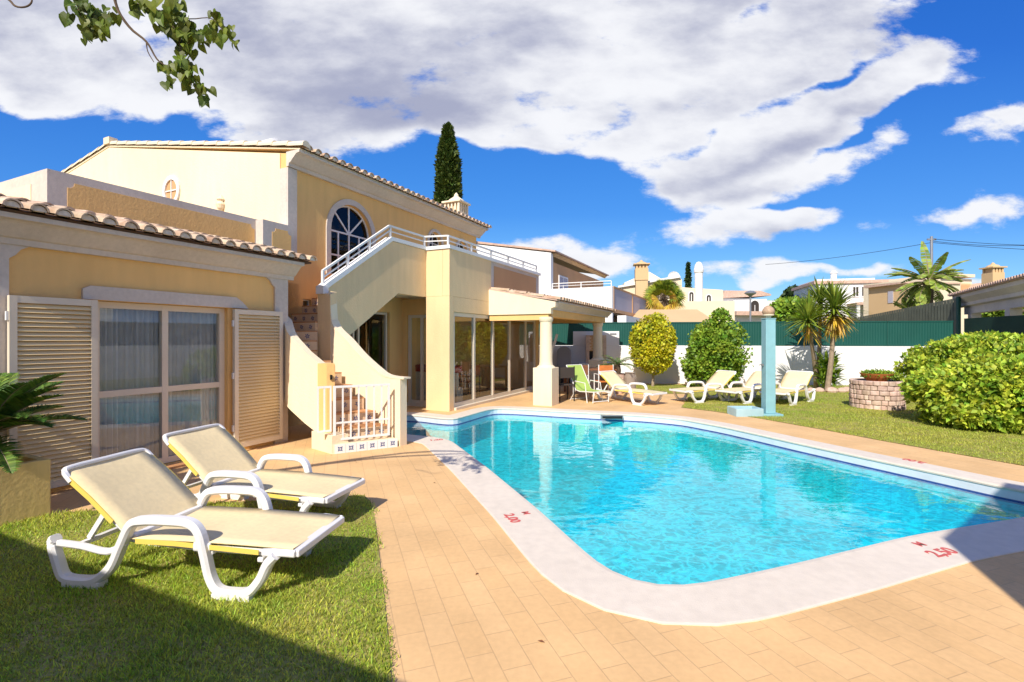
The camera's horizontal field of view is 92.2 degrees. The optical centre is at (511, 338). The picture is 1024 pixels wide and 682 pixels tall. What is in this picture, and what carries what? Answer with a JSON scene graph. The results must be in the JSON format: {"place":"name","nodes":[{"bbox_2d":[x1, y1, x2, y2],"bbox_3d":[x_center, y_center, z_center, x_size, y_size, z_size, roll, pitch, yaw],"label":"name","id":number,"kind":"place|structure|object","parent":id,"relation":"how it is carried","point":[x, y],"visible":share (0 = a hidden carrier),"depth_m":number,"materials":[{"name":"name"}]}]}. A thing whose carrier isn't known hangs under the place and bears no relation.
{"place":"outdoors","nodes":[
{"label":"outdoors","id":0,"kind":"place"},
{"bbox_2d":[0,492,399,681],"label":"front lawn","id":1,"kind":"structure","parent":0,"point":[272,658],"depth_m":2.89,"materials":[{"name":"plant"}]},
{"bbox_2d":[0,453,49,526],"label":"planter box","id":2,"kind":"object","parent":1,"relation":"on","point":[25,491],"visible":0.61,"depth_m":4.45,"materials":[{"name":"concrete"}]},
{"bbox_2d":[0,372,87,473],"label":"cycad","id":3,"kind":"object","parent":2,"relation":"in","point":[16,399],"visible":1,"depth_m":4.36,"materials":[{"name":"green plant"}]},
{"bbox_2d":[8,0,239,107],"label":"branch","id":4,"kind":"object","parent":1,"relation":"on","point":[184,34],"visible":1,"depth_m":2.77,"materials":[{"name":"green plant"}]},
{"bbox_2d":[46,448,343,601],"bbox_3d":[-2.181,1.253,3.508,1.799,0.781,0.729,0,0,8],"label":"sun lounger","id":5,"kind":"object","parent":1,"relation":"on","point":[142,496],"visible":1,"depth_m":3.36,"materials":[{"name":"white plastic"}]},
{"bbox_2d":[162,423,364,511],"bbox_3d":[-2.344,1.265,4.629,1.799,0.781,0.729,0,0,14],"label":"sun lounger","id":6,"kind":"object","parent":1,"relation":"on","point":[211,455],"visible":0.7,"depth_m":4.63,"materials":[{"name":"white plastic"}]},
{"bbox_2d":[415,364,462,402],"bbox_3d":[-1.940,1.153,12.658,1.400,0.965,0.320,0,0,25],"label":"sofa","id":7,"kind":"object","parent":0,"point":[458,391],"visible":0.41,"depth_m":12.47,"materials":[{"name":"fabric"}]},
{"bbox_2d":[460,364,479,395],"bbox_3d":[-1.199,1.190,13.978,0.429,0.920,0.452,0,0,31],"label":"garden chair","id":8,"kind":"object","parent":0,"point":[477,371],"visible":0.61,"depth_m":13.97,"materials":[{"name":"black metal"}]},
{"bbox_2d":[0,0,1023,418],"label":"sky","id":9,"kind":"structure","parent":0,"point":[735,138],"materials":[{"name":"blue"}]},
{"bbox_2d":[50,382,1023,681],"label":"pool deck","id":10,"kind":"structure","parent":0,"point":[472,594],"depth_m":2.95,"materials":[{"name":"tile"}]},
{"bbox_2d":[0,136,616,492],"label":"villa","id":11,"kind":"object","parent":10,"relation":"on","point":[246,242],"visible":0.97,"depth_m":7.89,"materials":[{"name":"paint"}]},
{"bbox_2d":[100,308,158,457],"bbox_3d":[-4.768,0.590,6.075,0.107,2.040,0.740,0,0,26],"label":"curtain","id":12,"kind":"object","parent":11,"relation":"hanging from","point":[129,348],"visible":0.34,"depth_m":6.12,"materials":[{"name":"white fabric"}]},
{"bbox_2d":[98,301,223,463],"bbox_3d":[-4.513,0.588,6.391,0.070,2.045,1.590,0,0,25],"label":"sliding door","id":13,"kind":"structure","parent":11,"relation":"in","point":[163,388],"depth_m":6.36,"materials":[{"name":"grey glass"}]},
{"bbox_2d":[162,175,179,199],"bbox_3d":[-7.410,-3.220,10.713,0.594,0.660,0.038,0,0,25],"label":"window","id":14,"kind":"structure","parent":11,"relation":"in","point":[171,186],"depth_m":10.71,"materials":[{"name":"white paint"}]},
{"bbox_2d":[168,311,215,455],"bbox_3d":[-4.426,0.590,6.798,0.107,2.040,0.740,0,0,26],"label":"curtain","id":15,"kind":"object","parent":11,"relation":"hanging from","point":[191,347],"visible":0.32,"depth_m":6.79,"materials":[{"name":"white fabric"}]},
{"bbox_2d":[263,138,279,140],"bbox_3d":[-5.601,-4.394,12.090,1.648,0.892,0.814,0,0,0],"label":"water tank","id":16,"kind":"object","parent":11,"relation":"on","point":[274,139],"visible":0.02,"depth_m":11.80,"materials":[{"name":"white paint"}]},
{"bbox_2d":[326,199,375,274],"bbox_3d":[-3.523,-2.169,10.732,0.160,1.679,1.484,0,0,25],"label":"window","id":17,"kind":"structure","parent":11,"relation":"in","point":[346,229],"depth_m":10.65,"materials":[{"name":"white paint"}]},
{"bbox_2d":[351,312,386,370],"bbox_3d":[-3.348,0.477,11.192,0.060,2.205,1.480,0,0,25],"label":"glass door","id":18,"kind":"structure","parent":11,"relation":"in","point":[381,313],"depth_m":11.80,"materials":[{"name":"glass"}]},
{"bbox_2d":[408,315,425,403],"bbox_3d":[-2.211,0.497,12.089,0.780,2.165,0.060,0,0,25],"label":"glass door","id":19,"kind":"structure","parent":11,"relation":"in","point":[410,317],"depth_m":12.11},
{"bbox_2d":[427,229,443,246],"bbox_3d":[-2.163,-2.240,13.584,0.160,1.540,0.764,0,0,25],"label":"window","id":20,"kind":"structure","parent":11,"relation":"in","point":[430,233],"depth_m":13.60,"materials":[{"name":"white paint"}]},
{"bbox_2d":[456,239,468,249],"bbox_3d":[-1.551,-2.240,14.866,0.160,1.540,0.764,0,0,25],"label":"window","id":21,"kind":"structure","parent":11,"relation":"in","point":[458,241],"depth_m":14.95,"materials":[{"name":"white paint"}]},
{"bbox_2d":[454,312,534,406],"bbox_3d":[-0.336,0.487,13.605,0.060,2.205,4.930,0,0,25],"label":"glass door","id":22,"kind":"structure","parent":11,"relation":"in","point":[472,316],"depth_m":13.17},
{"bbox_2d":[285,225,425,453],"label":"staircase","id":23,"kind":"structure","parent":10,"relation":"on","point":[345,392],"depth_m":8.08,"materials":[{"name":"white paint"}]},
{"bbox_2d":[552,334,557,354],"bbox_3d":[1.379,0.747,16.396,0.340,1.820,0.348,0,0,0],"label":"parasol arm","id":24,"kind":"object","parent":10,"relation":"on","point":[555,340],"visible":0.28,"depth_m":16.43},
{"bbox_2d":[557,346,570,382],"bbox_3d":[1.924,0.967,18.158,0.520,1.367,0.400,0,0,8],"label":"covered heater","id":25,"kind":"object","parent":10,"relation":"on","point":[563,356],"visible":0.66,"depth_m":17.96,"materials":[{"name":"grey fabric"}]},
{"bbox_2d":[559,366,574,401],"bbox_3d":[1.380,1.190,13.150,0.450,0.920,0.432,0,0,-20],"label":"garden chair","id":26,"kind":"object","parent":10,"relation":"on","point":[567,372],"visible":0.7,"depth_m":12.96,"materials":[{"name":"black metal"}]},
{"bbox_2d":[573,364,588,396],"bbox_3d":[1.980,1.190,14.200,0.452,0.920,0.430,0,0,6],"label":"garden chair","id":27,"kind":"object","parent":10,"relation":"on","point":[586,368],"visible":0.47,"depth_m":13.97,"materials":[{"name":"white plastic"}]},
{"bbox_2d":[566,364,609,402],"bbox_3d":[1.989,1.182,13.029,0.548,0.950,1.149,0,0,-31],"label":"sling chair","id":28,"kind":"object","parent":10,"relation":"on","point":[582,383],"visible":0.98,"depth_m":13.22,"materials":[{"name":"green fabric"}]},
{"bbox_2d":[564,367,616,393],"bbox_3d":[2.325,1.275,15.025,1.550,0.750,0.950,0,0,0],"label":"dining table","id":29,"kind":"object","parent":10,"relation":"on","point":[590,369],"visible":0.27,"depth_m":14.64,"materials":[{"name":"brown wood"}]},
{"bbox_2d":[579,335,610,375],"bbox_3d":[3.084,0.770,18.243,1.182,1.800,0.590,0,0,8],"label":"barbecue","id":30,"kind":"object","parent":10,"relation":"on","point":[589,347],"visible":0.27,"depth_m":18.09,"materials":[{"name":"stone"}]},
{"bbox_2d":[594,365,613,396],"bbox_3d":[2.620,1.190,14.100,0.452,0.920,0.430,0,0,-9],"label":"garden chair","id":31,"kind":"object","parent":10,"relation":"on","point":[605,367],"visible":0.57,"depth_m":13.89,"materials":[{"name":"orange fabric"}]},
{"bbox_2d":[610,373,624,393],"bbox_3d":[3.180,1.350,14.900,0.540,0.600,0.540,0,0,0],"label":"plant pot","id":32,"kind":"object","parent":10,"relation":"on","point":[621,375],"visible":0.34,"depth_m":14.73,"materials":[{"name":"ceramic"}]},
{"bbox_2d":[595,355,639,373],"bbox_3d":[3.196,0.825,14.895,1.172,0.649,1.367,0,0,-25],"label":"cycad","id":33,"kind":"object","parent":32,"relation":"in","point":[617,363],"visible":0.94,"depth_m":14.83,"materials":[{"name":"green plant"}]},
{"bbox_2d":[624,372,635,393],"bbox_3d":[3.520,1.330,14.700,0.360,0.640,0.360,0,0,0],"label":"urn","id":34,"kind":"object","parent":10,"relation":"on","point":[629,377],"visible":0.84,"depth_m":14.56,"materials":[{"name":"beige ceramic"}]},
{"bbox_2d":[596,370,666,405],"bbox_3d":[3.087,1.265,12.824,0.729,0.781,1.799,0,0,-38],"label":"sun lounger","id":35,"kind":"object","parent":10,"relation":"on","point":[614,380],"visible":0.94,"depth_m":12.89,"materials":[{"name":"white plastic"}]},
{"bbox_2d":[407,406,1023,625],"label":"pool coping","id":36,"kind":"object","parent":10,"relation":"on","point":[554,554],"visible":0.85,"depth_m":3.62,"materials":[{"name":"white stone"}]},
{"bbox_2d":[504,513,520,522],"bbox_3d":[-0.004,1.637,4.499,0.115,0.002,0.223,0,0,-20],"label":"depth marking","id":37,"kind":"object","parent":36,"relation":"on","point":[512,520],"visible":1,"depth_m":4.48,"materials":[{"name":"red paint"}]},
{"bbox_2d":[911,541,926,546],"bbox_3d":[3.250,1.637,3.932,0.072,0.002,0.076,0,0,-19],"label":"unit marking","id":38,"kind":"object","parent":36,"relation":"on","point":[918,543],"visible":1,"depth_m":3.94,"materials":[{"name":"red paint"}]},
{"bbox_2d":[924,547,957,556],"bbox_3d":[3.301,1.637,3.776,0.248,0.002,0.127,0,0,-19],"label":"depth marking","id":39,"kind":"object","parent":36,"relation":"on","point":[947,553],"visible":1,"depth_m":3.79,"materials":[{"name":"red paint"}]},
{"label":"side wall","id":40,"kind":"object","parent":10,"relation":"on","visible":0},
{"bbox_2d":[964,315,1023,347],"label":"screen fence","id":41,"kind":"object","parent":40,"relation":"on","point":[1010,324],"visible":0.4,"depth_m":15.38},
{"bbox_2d":[599,375,606,389],"bbox_3d":[2.900,1.330,15.600,0.360,0.640,0.360,0,0,0],"label":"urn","id":42,"kind":"object","parent":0,"point":[603,385],"visible":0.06,"depth_m":15.46,"materials":[{"name":"brown ceramic"}]},
{"bbox_2d":[407,415,1023,530],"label":"pool wall","id":43,"kind":"structure","parent":0,"point":[933,507],"depth_m":8.08,"materials":[{"name":"tile"}]},
{"bbox_2d":[407,410,1023,501],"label":"pool tile band","id":44,"kind":"object","parent":43,"relation":"attached to","point":[1004,493],"visible":0.45,"depth_m":7.85,"materials":[{"name":"tile"}]},
{"bbox_2d":[600,415,622,419],"bbox_3d":[2.164,1.709,10.680,0.473,0.102,0.108,0,0,-1],"label":"pool skimmer","id":45,"kind":"object","parent":44,"relation":"attached to","point":[611,417],"visible":1,"depth_m":10.64,"materials":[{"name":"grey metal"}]},
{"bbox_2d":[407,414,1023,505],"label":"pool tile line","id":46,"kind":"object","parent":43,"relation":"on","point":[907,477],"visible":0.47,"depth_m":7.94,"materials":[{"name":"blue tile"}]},
{"bbox_2d":[539,331,930,384],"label":"garden wall","id":47,"kind":"structure","parent":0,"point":[855,360],"depth_m":17.64,"materials":[{"name":"white paint"}]},
{"bbox_2d":[539,321,953,345],"bbox_3d":[7.969,-0.185,18.030,14.651,0.870,0.082,0,0,8],"label":"sheet fence","id":48,"kind":"object","parent":47,"relation":"on","point":[890,333],"visible":0.48,"depth_m":17.54,"materials":[{"name":"green metal"}]},
{"bbox_2d":[462,436,1017,584],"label":"pool floor","id":49,"kind":"structure","parent":0,"point":[655,515],"depth_m":6.71,"materials":[{"name":"tile"}]},
{"bbox_2d":[723,290,783,321],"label":"white house","id":50,"kind":"structure","parent":0,"point":[740,299],"depth_m":49.46,"materials":[{"name":"paint"}]},
{"bbox_2d":[751,300,759,310],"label":"window","id":51,"kind":"structure","parent":50,"relation":"in","point":[755,305],"depth_m":49.43,"materials":[{"name":"white paint"}]},
{"bbox_2d":[636,384,1023,464],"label":"back lawn","id":52,"kind":"structure","parent":0,"point":[859,422],"depth_m":9.77,"materials":[{"name":"plant"}]},
{"bbox_2d":[628,312,677,385],"bbox_3d":[4.840,0.382,16.997,1.663,2.642,1.619,0,0,0],"label":"topiary bush","id":53,"kind":"object","parent":52,"relation":"on","point":[653,344],"visible":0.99,"depth_m":16.58,"materials":[{"name":"yellow plant"}]},
{"bbox_2d":[669,370,737,402],"bbox_3d":[5.094,1.253,13.079,1.799,0.781,0.729,0,0,-22],"label":"sun lounger","id":54,"kind":"object","parent":52,"relation":"on","point":[719,379],"visible":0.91,"depth_m":13.07,"materials":[{"name":"white plastic"}]},
{"bbox_2d":[678,307,753,387],"bbox_3d":[6.832,0.323,16.525,2.046,2.787,2.106,0,0,-30],"label":"shrub","id":55,"kind":"object","parent":52,"relation":"on","point":[714,344],"visible":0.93,"depth_m":16.27,"materials":[{"name":"green plant"}]},
{"bbox_2d":[727,406,763,416],"bbox_3d":[5.034,1.575,10.645,0.580,0.190,0.460,0,0,0],"label":"foot bath","id":56,"kind":"object","parent":52,"relation":"on","point":[741,411],"visible":0.84,"depth_m":10.41,"materials":[{"name":"blue concrete"}]},
{"bbox_2d":[715,370,778,403],"bbox_3d":[6.196,1.253,12.977,1.799,0.781,0.729,0,0,-30],"label":"sun lounger","id":57,"kind":"object","parent":52,"relation":"on","point":[753,383],"visible":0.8,"depth_m":13.01,"materials":[{"name":"white plastic"}]},
{"bbox_2d":[759,318,783,415],"bbox_3d":[5.524,0.615,10.615,0.440,2.110,0.400,0,0,0],"label":"garden post","id":58,"kind":"object","parent":52,"relation":"on","point":[768,365],"visible":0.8,"depth_m":10.51,"materials":[{"name":"blue paint"}]},
{"bbox_2d":[762,306,774,317],"bbox_3d":[5.524,-0.583,10.615,0.250,0.265,0.250,0,0,0],"label":"lamp globe","id":59,"kind":"object","parent":58,"relation":"on","point":[768,311],"visible":1,"depth_m":10.53,"materials":[{"name":"beige glass"}]},
{"bbox_2d":[759,370,815,405],"bbox_3d":[7.119,1.253,12.740,1.799,0.781,0.729,0,0,-39],"label":"sun lounger","id":60,"kind":"object","parent":52,"relation":"on","point":[797,382],"visible":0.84,"depth_m":12.95,"materials":[{"name":"white plastic"}]},
{"bbox_2d":[777,276,841,387],"bbox_3d":[9.497,-0.155,15.584,2.619,3.779,1.706,0,0,-43],"label":"yucca","id":61,"kind":"object","parent":52,"relation":"on","point":[809,308],"visible":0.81,"depth_m":15.42,"materials":[{"name":"green plant"}]},
{"bbox_2d":[815,387,824,391],"bbox_3d":[9.554,1.590,15.300,0.279,0.159,0.236,0,0,0],"label":"rock","id":62,"kind":"object","parent":52,"relation":"on","point":[819,389],"visible":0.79,"depth_m":15.22,"materials":[{"name":"stone"}]},
{"bbox_2d":[813,351,846,386],"bbox_3d":[10.103,0.940,15.752,1.034,1.218,0.998,0,0,24],"label":"ground shrub","id":63,"kind":"object","parent":52,"relation":"on","point":[823,363],"visible":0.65,"depth_m":15.68,"materials":[{"name":"green plant"}]},
{"bbox_2d":[825,387,837,392],"bbox_3d":[9.806,1.573,15.100,0.349,0.194,0.295,0,0,0],"label":"rock","id":64,"kind":"object","parent":52,"relation":"on","point":[832,389],"visible":0.88,"depth_m":15.00,"materials":[{"name":"stone"}]},
{"bbox_2d":[801,278,867,391],"bbox_3d":[9.987,-0.104,15.185,1.906,3.625,1.863,0,0,0],"label":"yucca","id":65,"kind":"object","parent":52,"relation":"on","point":[834,296],"visible":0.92,"depth_m":15.08,"materials":[{"name":"green plant"}]},
{"bbox_2d":[837,387,847,391],"bbox_3d":[10.155,1.585,15.150,0.303,0.171,0.256,0,0,0],"label":"rock","id":66,"kind":"object","parent":52,"relation":"on","point":[841,389],"visible":0.83,"depth_m":15.07,"materials":[{"name":"stone"}]},
{"bbox_2d":[849,378,905,410],"bbox_3d":[8.700,1.324,11.747,1.119,0.692,1.120,0,0,0],"label":"stone planter","id":67,"kind":"object","parent":52,"relation":"on","point":[874,395],"visible":0.9,"depth_m":11.33,"materials":[{"name":"beige stone"}]},
{"bbox_2d":[859,372,893,381],"bbox_3d":[8.620,0.932,11.650,0.680,0.235,0.676,0,0,0],"label":"terracotta bowl","id":68,"kind":"object","parent":67,"relation":"on","point":[875,378],"visible":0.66,"depth_m":11.44,"materials":[{"name":"orange ceramic"}]},
{"bbox_2d":[860,368,904,380],"bbox_3d":[8.741,0.861,11.652,0.927,0.332,0.706,0,0,0],"label":"bowl plant","id":69,"kind":"object","parent":68,"relation":"in","point":[896,376],"visible":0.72,"depth_m":11.52,"materials":[{"name":"green plant"}]},
{"bbox_2d":[892,330,1023,377],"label":"hedge bush","id":70,"kind":"object","parent":52,"relation":"on","point":[952,347],"visible":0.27,"depth_m":12.64,"materials":[{"name":"green plant"}]},
{"bbox_2d":[897,352,1023,433],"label":"hedge bush","id":71,"kind":"object","parent":52,"relation":"on","point":[973,391],"visible":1,"depth_m":8.85,"materials":[{"name":"green plant"}]},
{"bbox_2d":[948,273,1023,317],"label":"carport","id":72,"kind":"object","parent":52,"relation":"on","point":[1006,295],"visible":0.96,"depth_m":16.61,"materials":[{"name":"ceramic"}]},
{"bbox_2d":[893,297,919,308],"bbox_3d":[19.683,-0.221,24.504,1.661,3.751,0.988,0,0,-27],"label":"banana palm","id":73,"kind":"object","parent":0,"point":[905,305],"visible":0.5,"depth_m":24.62,"materials":[{"name":"green plant"}]},
{"bbox_2d":[864,282,960,315],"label":"tan house","id":74,"kind":"structure","parent":0,"point":[882,298],"depth_m":35.63,"materials":[{"name":"paint"}]},
{"bbox_2d":[888,291,892,302],"bbox_3d":[27.110,-2.982,35.282,0.039,0.837,0.400,0,0,-8],"label":"window","id":75,"kind":"structure","parent":74,"relation":"in","point":[890,293],"depth_m":35.27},
{"bbox_2d":[863,274,980,333],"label":"cream house","id":76,"kind":"structure","parent":0,"point":[966,283],"depth_m":38.16,"materials":[{"name":"beige paint"}]},
{"bbox_2d":[961,283,970,289],"bbox_3d":[35.032,-3.829,38.107,1.100,0.877,0.080,0,0,-12],"label":"window","id":77,"kind":"structure","parent":76,"relation":"in","point":[963,286],"depth_m":38.07,"materials":[{"name":"beige paint"}]},
{"bbox_2d":[979,262,1007,284],"bbox_3d":[29.285,-1.506,30.000,0.893,6.312,0.893,0,0,0],"label":"chimney stack","id":78,"kind":"object","parent":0,"point":[992,271],"visible":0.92,"depth_m":29.72,"materials":[{"name":"beige paint"}]},
{"bbox_2d":[981,308,1023,316],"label":"tree","id":79,"kind":"object","parent":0,"point":[995,314],"visible":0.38,"depth_m":22.73,"materials":[{"name":"green plant"}]},
{"label":"ground","id":80,"kind":"structure","parent":0,"visible":0},
{"bbox_2d":[432,121,463,204],"bbox_3d":[-3.134,-4.473,23.991,1.902,12.246,1.897,0,0,0],"label":"cypress tree","id":81,"kind":"object","parent":80,"relation":"on","point":[448,176],"visible":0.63,"depth_m":23.58,"materials":[{"name":"green plant"}]},
{"bbox_2d":[476,241,649,345],"bbox_3d":[1.220,-1.795,29.387,13.300,6.950,10.100,0,0,25],"label":"neighbour villa","id":82,"kind":"object","parent":80,"relation":"on","point":[561,276],"visible":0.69,"depth_m":24.06,"materials":[{"name":"white paint"}]},
{"bbox_2d":[558,275,567,288],"bbox_3d":[2.629,-2.225,25.059,0.080,1.890,1.340,0,0,25],"label":"window","id":83,"kind":"structure","parent":82,"relation":"in","point":[561,279],"depth_m":24.95,"materials":[{"name":"white glass"}]},
{"bbox_2d":[618,260,681,309],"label":"white house","id":84,"kind":"structure","parent":80,"relation":"on","point":[640,284],"depth_m":34.92,"materials":[{"name":"white paint"}]},
{"bbox_2d":[668,271,678,276],"bbox_3d":[12.876,-4.460,39.360,1.000,1.808,0.379,0,0,0],"label":"satellite dish","id":85,"kind":"object","parent":84,"relation":"attached to","point":[673,273],"visible":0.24,"depth_m":39.24,"materials":[{"name":"white paint"}]},
{"bbox_2d":[613,309,708,345],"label":"tiled outbuilding","id":86,"kind":"structure","parent":80,"relation":"on","point":[684,315],"depth_m":26.32,"materials":[{"name":"beige paint"}]},
{"bbox_2d":[643,279,686,309],"bbox_3d":[9.294,-1.021,29.998,2.791,5.342,2.754,0,0,0],"label":"fan palm","id":87,"kind":"object","parent":80,"relation":"on","point":[670,289],"visible":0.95,"depth_m":29.48,"materials":[{"name":"green plant"}]},
{"bbox_2d":[622,262,734,321],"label":"cream house","id":88,"kind":"structure","parent":80,"relation":"on","point":[707,302],"depth_m":39.42,"materials":[{"name":"white paint"}]},
{"bbox_2d":[688,291,694,300],"bbox_3d":[14.537,-3.400,39.916,0.480,0.910,0.080,0,0,6],"label":"window","id":89,"kind":"structure","parent":88,"relation":"in","point":[691,296],"depth_m":39.92,"materials":[{"name":"white paint"}]},
{"bbox_2d":[706,294,711,300],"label":"window","id":90,"kind":"structure","parent":88,"relation":"in","point":[708,297],"depth_m":39.79,"materials":[{"name":"white paint"}]},
{"bbox_2d":[684,261,691,287],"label":"cypress tree","id":91,"kind":"object","parent":80,"relation":"on","point":[688,279],"visible":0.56,"depth_m":59.85,"materials":[{"name":"green plant"}]},
{"bbox_2d":[744,290,756,321],"bbox_3d":[14.515,-0.644,30.000,0.680,4.588,0.680,0,0,0],"label":"street lamp","id":92,"kind":"object","parent":80,"relation":"on","point":[750,293],"visible":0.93,"depth_m":29.95,"materials":[{"name":"grey metal"}]},
{"bbox_2d":[768,295,803,321],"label":"tree","id":93,"kind":"object","parent":80,"relation":"on","point":[778,305],"visible":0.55,"depth_m":48.63,"materials":[{"name":"green plant"}]},
{"bbox_2d":[780,284,797,296],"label":"pine tree","id":94,"kind":"object","parent":80,"relation":"on","point":[787,291],"visible":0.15,"depth_m":59.89,"materials":[{"name":"green plant"}]},
{"bbox_2d":[791,271,890,320],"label":"white house","id":95,"kind":"structure","parent":80,"relation":"on","point":[854,283],"depth_m":48.05,"materials":[{"name":"paint"}]},
{"bbox_2d":[852,286,858,296],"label":"window","id":96,"kind":"structure","parent":95,"relation":"in","point":[853,287],"depth_m":47.91,"materials":[{"name":"white glass"}]},
{"bbox_2d":[848,296,960,334],"bbox_3d":[18.317,-0.010,24.791,0.111,3.320,10.770,0,0,7],"label":"grey screen","id":97,"kind":"object","parent":80,"relation":"on","point":[949,310],"visible":0.26,"depth_m":21.02,"materials":[{"name":"grey metal"}]},
{"bbox_2d":[884,241,970,308],"bbox_3d":[20.319,-1.592,24.076,3.370,6.492,2.965,0,0,-40],"label":"banana palm","id":98,"kind":"object","parent":80,"relation":"on","point":[924,293],"visible":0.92,"depth_m":23.76,"materials":[{"name":"green plant"}]},
{"bbox_2d":[927,236,935,265],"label":"utility pole","id":99,"kind":"object","parent":80,"relation":"on","point":[931,238],"visible":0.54,"depth_m":44.92,"materials":[{"name":"grey metal"}]},
{"bbox_2d":[765,243,926,264],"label":"overhead wire","id":100,"kind":"object","parent":99,"relation":"attached to","point":[849,255],"visible":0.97,"depth_m":51.20,"materials":[{"name":"black metal"}]},
{"bbox_2d":[937,239,1013,244],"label":"overhead wire","id":101,"kind":"object","parent":99,"relation":"attached to","point":[975,242],"visible":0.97,"depth_m":44.03,"materials":[{"name":"black metal"}]},
{"bbox_2d":[933,242,1023,249],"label":"overhead wire","id":102,"kind":"object","parent":99,"relation":"attached to","point":[977,246],"visible":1,"depth_m":43.23,"materials":[{"name":"black metal"}]},
{"bbox_2d":[934,241,1023,245],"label":"overhead wire","id":103,"kind":"object","parent":99,"relation":"attached to","point":[984,245],"visible":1,"depth_m":42.84,"materials":[{"name":"black metal"}]}
]}

